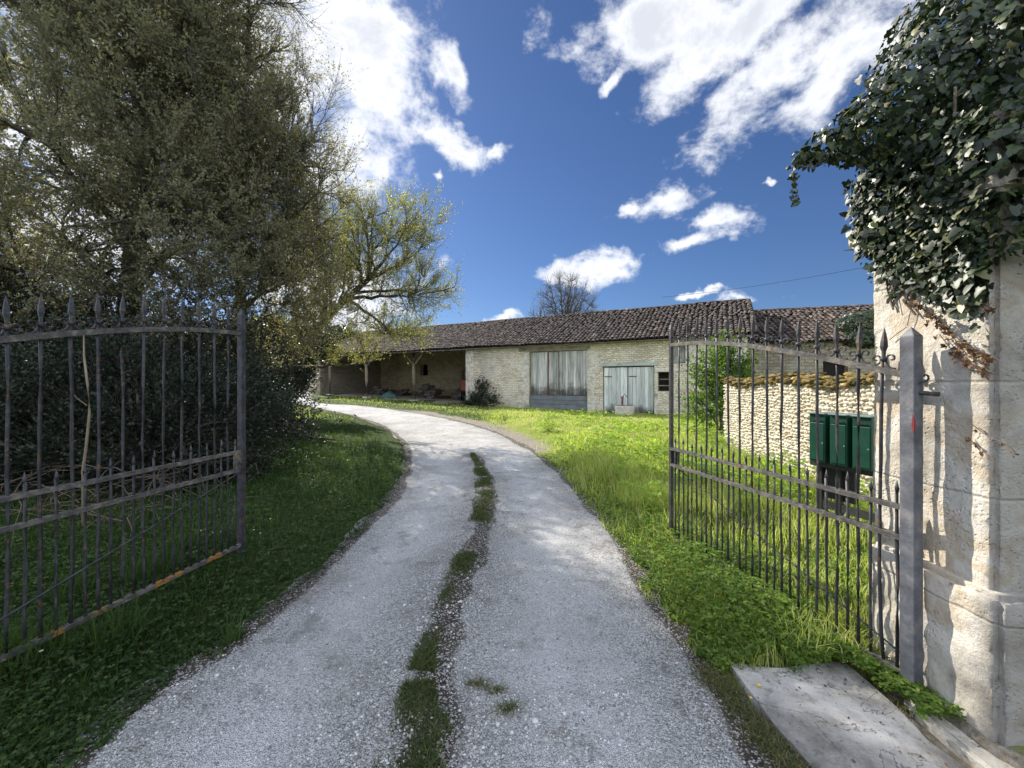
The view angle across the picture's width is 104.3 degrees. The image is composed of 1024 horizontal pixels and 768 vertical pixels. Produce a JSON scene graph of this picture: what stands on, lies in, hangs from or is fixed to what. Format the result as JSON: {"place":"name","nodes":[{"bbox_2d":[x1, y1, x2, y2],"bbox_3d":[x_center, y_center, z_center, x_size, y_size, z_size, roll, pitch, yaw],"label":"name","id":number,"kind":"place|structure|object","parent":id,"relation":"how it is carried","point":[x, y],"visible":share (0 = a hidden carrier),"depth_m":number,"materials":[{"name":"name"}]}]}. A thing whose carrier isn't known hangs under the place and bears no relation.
{"place":"outdoors","nodes":[
{"label":"outdoors","id":0,"kind":"place"},
{"bbox_2d":[51,391,792,767],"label":"driveway","id":1,"kind":"structure","parent":0,"point":[431,443],"depth_m":2.41,"materials":[{"name":"grey gravel"}]},
{"bbox_2d":[371,452,495,767],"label":"grass strip","id":2,"kind":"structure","parent":1,"relation":"on","point":[417,690],"depth_m":2.02,"materials":[{"name":"green plant"}]},
{"bbox_2d":[0,0,1011,333],"label":"sky","id":3,"kind":"structure","parent":0,"point":[644,149],"materials":[{"name":"blue"}]},
{"bbox_2d":[0,391,1023,767],"bbox_3d":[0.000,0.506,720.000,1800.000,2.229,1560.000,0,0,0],"label":"ground","id":4,"kind":"structure","parent":0,"point":[532,439],"depth_m":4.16,"materials":[{"name":"green plant"}]},
{"bbox_2d":[0,250,107,487],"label":"evergreen shrub","id":5,"kind":"object","parent":4,"relation":"on","point":[22,298],"visible":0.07,"depth_m":6.24,"materials":[{"name":"green plant"}]},
{"bbox_2d":[69,335,90,530],"bbox_3d":[-4.304,0.540,3.973,0.070,2.080,0.147,0,0,45],"label":"sapling","id":6,"kind":"object","parent":4,"relation":"on","point":[86,437],"visible":0.76,"depth_m":3.99,"materials":[{"name":"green plant"}]},
{"bbox_2d":[15,316,224,359],"bbox_3d":[-23.714,-0.893,17.958,24.035,4.649,10.081,0,0,0],"label":"hedge","id":7,"kind":"object","parent":4,"relation":"on","point":[179,334],"depth_m":17.00,"materials":[{"name":"green plant"}]},
{"bbox_2d":[0,292,245,662],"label":"iron gate","id":8,"kind":"structure","parent":4,"relation":"on","point":[238,454],"depth_m":2.53,"materials":[{"name":"grey metal"}]},
{"bbox_2d":[0,520,259,680],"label":"tall verge grass","id":9,"kind":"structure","parent":4,"relation":"on","point":[14,640],"depth_m":2.33,"materials":[{"name":"green plant"}]},
{"bbox_2d":[0,294,308,508],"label":"evergreen shrub","id":10,"kind":"object","parent":4,"relation":"on","point":[56,407],"visible":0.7,"depth_m":5.30,"materials":[{"name":"green plant"}]},
{"bbox_2d":[0,448,328,545],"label":"brushwood","id":11,"kind":"object","parent":4,"relation":"on","point":[88,489],"visible":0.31,"depth_m":4.67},
{"bbox_2d":[0,274,335,472],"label":"evergreen shrub","id":12,"kind":"object","parent":4,"relation":"on","point":[188,345],"visible":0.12,"depth_m":7.50,"materials":[{"name":"green plant"}]},
{"bbox_2d":[0,0,341,367],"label":"budding tree","id":13,"kind":"object","parent":4,"relation":"on","point":[129,232],"visible":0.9,"depth_m":6.54,"materials":[{"name":"green plant"}]},
{"bbox_2d":[16,313,354,375],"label":"woodland","id":14,"kind":"object","parent":4,"relation":"on","point":[339,328],"visible":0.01,"depth_m":56.99,"materials":[{"name":"green plant"}]},
{"bbox_2d":[30,0,378,392],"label":"budding tree","id":15,"kind":"object","parent":4,"relation":"on","point":[322,264],"visible":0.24,"depth_m":7.98,"materials":[{"name":"green plant"}]},
{"bbox_2d":[0,445,410,767],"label":"clover","id":16,"kind":"object","parent":4,"relation":"on","point":[41,752],"visible":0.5,"depth_m":2.72,"materials":[{"name":"green plant"}]},
{"bbox_2d":[171,325,305,436],"bbox_3d":[-7.680,-0.133,11.279,3.994,3.480,3.138,0,0,0],"label":"evergreen shrub","id":17,"kind":"object","parent":4,"relation":"on","point":[288,373],"visible":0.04,"depth_m":11.37,"materials":[{"name":"green plant"}]},
{"bbox_2d":[223,320,346,413],"bbox_3d":[-8.835,-0.709,15.654,4.719,4.156,2.818,0,0,0],"label":"evergreen shrub","id":18,"kind":"object","parent":4,"relation":"on","point":[308,372],"visible":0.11,"depth_m":15.51,"materials":[{"name":"green plant"}]},
{"bbox_2d":[308,377,315,390],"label":"boundary wall","id":19,"kind":"structure","parent":4,"relation":"on","point":[314,387],"depth_m":33.80,"materials":[{"name":"stone"}]},
{"bbox_2d":[331,412,361,425],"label":"dock weed","id":20,"kind":"object","parent":4,"relation":"on","point":[350,422],"visible":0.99,"depth_m":13.37,"materials":[{"name":"green plant"}]},
{"bbox_2d":[247,170,468,379],"bbox_3d":[-4.783,-2.362,12.072,7.037,7.863,3.883,0,0,0],"label":"young tree","id":21,"kind":"object","parent":4,"relation":"on","point":[405,231],"visible":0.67,"depth_m":11.73,"materials":[{"name":"green plant"}]},
{"bbox_2d":[369,386,388,394],"bbox_3d":[-10.647,0.561,31.715,1.940,0.769,1.063,0,0,38],"label":"wood pile","id":22,"kind":"object","parent":4,"relation":"on","point":[377,391],"visible":0.97,"depth_m":31.50,"materials":[{"name":"brown wood"}]},
{"bbox_2d":[381,391,396,397],"bbox_3d":[-8.711,0.728,28.152,0.988,0.492,1.004,0,0,-24],"label":"tarpaulin","id":23,"kind":"object","parent":4,"relation":"on","point":[388,394],"visible":0.95,"depth_m":27.84,"materials":[{"name":"teal paint"}]},
{"bbox_2d":[387,389,409,394],"bbox_3d":[-9.220,0.647,32.254,2.028,0.539,1.040,0,0,18],"label":"wood pile","id":24,"kind":"object","parent":4,"relation":"on","point":[400,391],"visible":0.91,"depth_m":31.88,"materials":[{"name":"brown wood"}]},
{"bbox_2d":[416,386,442,398],"bbox_3d":[-6.026,0.636,28.942,1.966,0.966,1.044,0,0,37],"label":"wood pile","id":25,"kind":"object","parent":4,"relation":"on","point":[428,392],"visible":1,"depth_m":28.68,"materials":[{"name":"brown wood"}]},
{"bbox_2d":[418,383,443,396],"bbox_3d":[-6.260,0.516,30.579,2.036,1.139,1.124,0,0,17],"label":"wood pile","id":26,"kind":"object","parent":4,"relation":"on","point":[438,389],"visible":0.21,"depth_m":30.39,"materials":[{"name":"brown wood"}]},
{"bbox_2d":[451,388,460,398],"bbox_3d":[-3.462,0.731,28.797,1.910,0.925,1.069,0,0,24],"label":"wood pile","id":27,"kind":"object","parent":4,"relation":"on","point":[457,391],"visible":0.18,"depth_m":28.67,"materials":[{"name":"brown wood"}]},
{"bbox_2d":[460,370,462,387],"bbox_3d":[-3.936,0.018,30.864,0.184,2.171,0.552,0,0,9],"label":"leaning plank","id":28,"kind":"object","parent":4,"relation":"on","point":[461,378],"visible":0.43,"depth_m":30.95,"materials":[{"name":"brown wood"}]},
{"bbox_2d":[459,380,465,400],"bbox_3d":[-2.203,0.440,27.343,2.100,1.475,2.380,0,0,28],"label":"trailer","id":29,"kind":"object","parent":4,"relation":"on","point":[463,389],"visible":0.22,"depth_m":26.96,"materials":[{"name":"red paint"}]},
{"bbox_2d":[458,372,503,406],"bbox_3d":[-1.763,0.427,22.806,2.676,2.273,1.933,0,0,0],"label":"bush","id":30,"kind":"object","parent":4,"relation":"on","point":[476,398],"visible":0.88,"depth_m":22.70,"materials":[{"name":"green plant"}]},
{"bbox_2d":[22,476,1007,767],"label":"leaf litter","id":31,"kind":"object","parent":4,"relation":"on","point":[700,700],"visible":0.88,"depth_m":1.95,"materials":[{"name":"brown plant"}]},
{"bbox_2d":[316,298,758,415],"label":"stone barn","id":32,"kind":"structure","parent":4,"relation":"on","point":[603,361],"depth_m":21.83,"materials":[{"name":"beige stone"}]},
{"bbox_2d":[531,352,547,394],"bbox_3d":[1.492,-0.563,21.736,0.990,2.349,0.038,0,0,28],"label":"door leaf","id":33,"kind":"structure","parent":32,"relation":"in","point":[539,360],"depth_m":21.72,"materials":[{"name":"grey wood"}]},
{"bbox_2d":[549,351,557,394],"bbox_3d":[2.240,-0.564,21.376,0.569,2.348,0.037,0,0,28],"label":"door leaf","id":34,"kind":"structure","parent":32,"relation":"in","point":[553,356],"depth_m":21.36,"materials":[{"name":"grey wood"}]},
{"bbox_2d":[559,350,586,395],"bbox_3d":[3.209,-0.561,20.833,1.550,2.356,0.036,0,0,28],"label":"door leaf","id":35,"kind":"structure","parent":32,"relation":"in","point":[572,364],"depth_m":20.81,"materials":[{"name":"grey wood"}]},
{"bbox_2d":[604,367,627,411],"bbox_3d":[5.130,0.280,19.698,1.150,2.198,0.056,0,0,28],"label":"side door leaf","id":36,"kind":"structure","parent":32,"relation":"in","point":[615,379],"depth_m":19.72,"materials":[{"name":"grey wood"}]},
{"bbox_2d":[628,367,653,412],"bbox_3d":[6.189,0.278,19.139,1.160,2.194,0.056,0,0,28],"label":"side door leaf","id":37,"kind":"structure","parent":32,"relation":"in","point":[640,379],"depth_m":19.12,"materials":[{"name":"grey wood"}]},
{"bbox_2d":[536,419,559,430],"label":"broad leaved weed","id":38,"kind":"object","parent":4,"relation":"on","point":[552,427],"visible":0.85,"depth_m":12.19,"materials":[{"name":"green plant"}]},
{"bbox_2d":[528,263,603,316],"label":"bare tree","id":39,"kind":"object","parent":4,"relation":"on","point":[567,305],"visible":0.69,"depth_m":41.45,"materials":[{"name":"brown plant"}]},
{"bbox_2d":[294,394,887,671],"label":"meadow grass","id":40,"kind":"structure","parent":4,"relation":"on","point":[793,541],"depth_m":4.01,"materials":[{"name":"green plant"}]},
{"bbox_2d":[587,433,619,446],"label":"broad leaved weed","id":41,"kind":"object","parent":4,"relation":"on","point":[604,441],"visible":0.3,"depth_m":9.50,"materials":[{"name":"green plant"}]},
{"bbox_2d":[615,405,633,414],"bbox_3d":[5.332,1.261,18.899,0.840,0.500,0.440,0,0,28],"label":"stone trough","id":42,"kind":"object","parent":4,"relation":"on","point":[624,409],"visible":0.81,"depth_m":18.71,"materials":[{"name":"grey stone"}]},
{"bbox_2d":[637,436,685,455],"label":"broad leaved weed","id":43,"kind":"object","parent":4,"relation":"on","point":[655,439],"visible":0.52,"depth_m":8.63,"materials":[{"name":"green plant"}]},
{"bbox_2d":[463,656,915,767],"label":"stray weeds","id":44,"kind":"object","parent":4,"relation":"on","point":[729,691],"visible":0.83,"depth_m":1.94,"materials":[{"name":"green plant"}]},
{"bbox_2d":[677,456,720,480],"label":"broad leaved weed","id":45,"kind":"object","parent":4,"relation":"on","point":[703,470],"visible":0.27,"depth_m":6.19,"materials":[{"name":"green plant"}]},
{"bbox_2d":[531,407,874,510],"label":"meadow weeds","id":46,"kind":"object","parent":4,"relation":"on","point":[658,482],"visible":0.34,"depth_m":7.42,"materials":[{"name":"green plant"}]},
{"bbox_2d":[680,446,726,471],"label":"broad leaved weed","id":47,"kind":"object","parent":4,"relation":"on","point":[699,460],"visible":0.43,"depth_m":7.21,"materials":[{"name":"green plant"}]},
{"bbox_2d":[698,429,726,446],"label":"broad leaved weed","id":48,"kind":"object","parent":4,"relation":"on","point":[721,441],"visible":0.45,"depth_m":9.76,"materials":[{"name":"green plant"}]},
{"bbox_2d":[689,433,735,454],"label":"broad leaved weed","id":49,"kind":"object","parent":4,"relation":"on","point":[709,443],"visible":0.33,"depth_m":8.58,"materials":[{"name":"green plant"}]},
{"bbox_2d":[563,440,874,523],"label":"tall grass","id":50,"kind":"structure","parent":4,"relation":"on","point":[633,497],"depth_m":5.48,"materials":[{"name":"green plant"}]},
{"bbox_2d":[674,327,765,435],"bbox_3d":[6.148,-0.094,11.629,2.774,3.295,2.029,0,0,-29],"label":"elder bush","id":51,"kind":"object","parent":4,"relation":"on","point":[733,368],"visible":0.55,"depth_m":11.43,"materials":[{"name":"green plant"}]},
{"bbox_2d":[537,448,966,721],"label":"weeds","id":52,"kind":"object","parent":4,"relation":"on","point":[933,704],"visible":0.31,"depth_m":2.75,"materials":[{"name":"green plant"}]},
{"bbox_2d":[742,451,801,474],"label":"broad leaved weed","id":53,"kind":"object","parent":4,"relation":"on","point":[765,462],"visible":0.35,"depth_m":6.47,"materials":[{"name":"green plant"}]},
{"bbox_2d":[720,370,874,494],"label":"rubble wall","id":54,"kind":"structure","parent":4,"relation":"on","point":[847,399],"depth_m":7.03,"materials":[{"name":"stone"}]},
{"bbox_2d":[770,593,833,624],"bbox_3d":[1.905,1.482,2.645,0.356,0.120,0.360,0,0,30],"label":"dock weed","id":55,"kind":"object","parent":4,"relation":"on","point":[821,608],"visible":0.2,"depth_m":2.60,"materials":[{"name":"green plant"}]},
{"bbox_2d":[747,304,874,377],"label":"outbuilding","id":56,"kind":"structure","parent":4,"relation":"on","point":[827,317],"depth_m":17.80,"materials":[{"name":"ceramic"}]},
{"bbox_2d":[832,306,874,348],"bbox_3d":[16.385,-1.115,17.295,4.845,5.438,2.104,0,0,0],"label":"roof ivy","id":57,"kind":"object","parent":56,"relation":"attached to","point":[845,321],"visible":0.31,"depth_m":16.82,"materials":[{"name":"green plant"}]},
{"bbox_2d":[807,412,874,530],"bbox_3d":[3.331,0.948,3.940,0.310,1.305,0.700,0,0,-16],"label":"letterbox stand","id":58,"kind":"object","parent":4,"relation":"on","point":[848,443],"visible":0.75,"depth_m":3.91,"materials":[{"name":"green metal"}]},
{"bbox_2d":[730,662,966,767],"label":"threshold slab","id":59,"kind":"structure","parent":4,"relation":"on","point":[826,733],"depth_m":1.87,"materials":[{"name":"concrete"}]},
{"bbox_2d":[848,109,1023,746],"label":"gate pillar","id":60,"kind":"structure","parent":4,"relation":"on","point":[973,583],"depth_m":1.81,"materials":[{"name":"stone"}]},
{"bbox_2d":[669,315,940,698],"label":"iron gate","id":61,"kind":"structure","parent":60,"relation":"attached to","point":[909,565],"depth_m":2.35,"materials":[{"name":"grey metal"}]},
{"bbox_2d":[786,0,1023,332],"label":"ivy plant","id":62,"kind":"object","parent":60,"relation":"on","point":[989,34],"visible":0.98,"depth_m":1.91,"materials":[{"name":"green plant"}]},
{"bbox_2d":[889,285,1018,457],"bbox_3d":[2.067,-0.087,1.920,0.061,0.819,0.569,0,0,0],"label":"dead creeper","id":63,"kind":"object","parent":60,"relation":"attached to","point":[983,372],"visible":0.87,"depth_m":1.82,"materials":[{"name":"brown plant"}]},
{"bbox_2d":[904,699,1014,767],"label":"kerb stone","id":64,"kind":"object","parent":4,"relation":"on","point":[962,746],"visible":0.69,"depth_m":1.74,"materials":[{"name":"stone"}]},
{"bbox_2d":[668,267,862,296],"bbox_3d":[17.607,-6.948,25.999,15.024,0.898,0.022,0,0,32],"label":"power cable","id":65,"kind":"object","parent":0,"point":[766,284],"visible":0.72,"depth_m":26.29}
]}

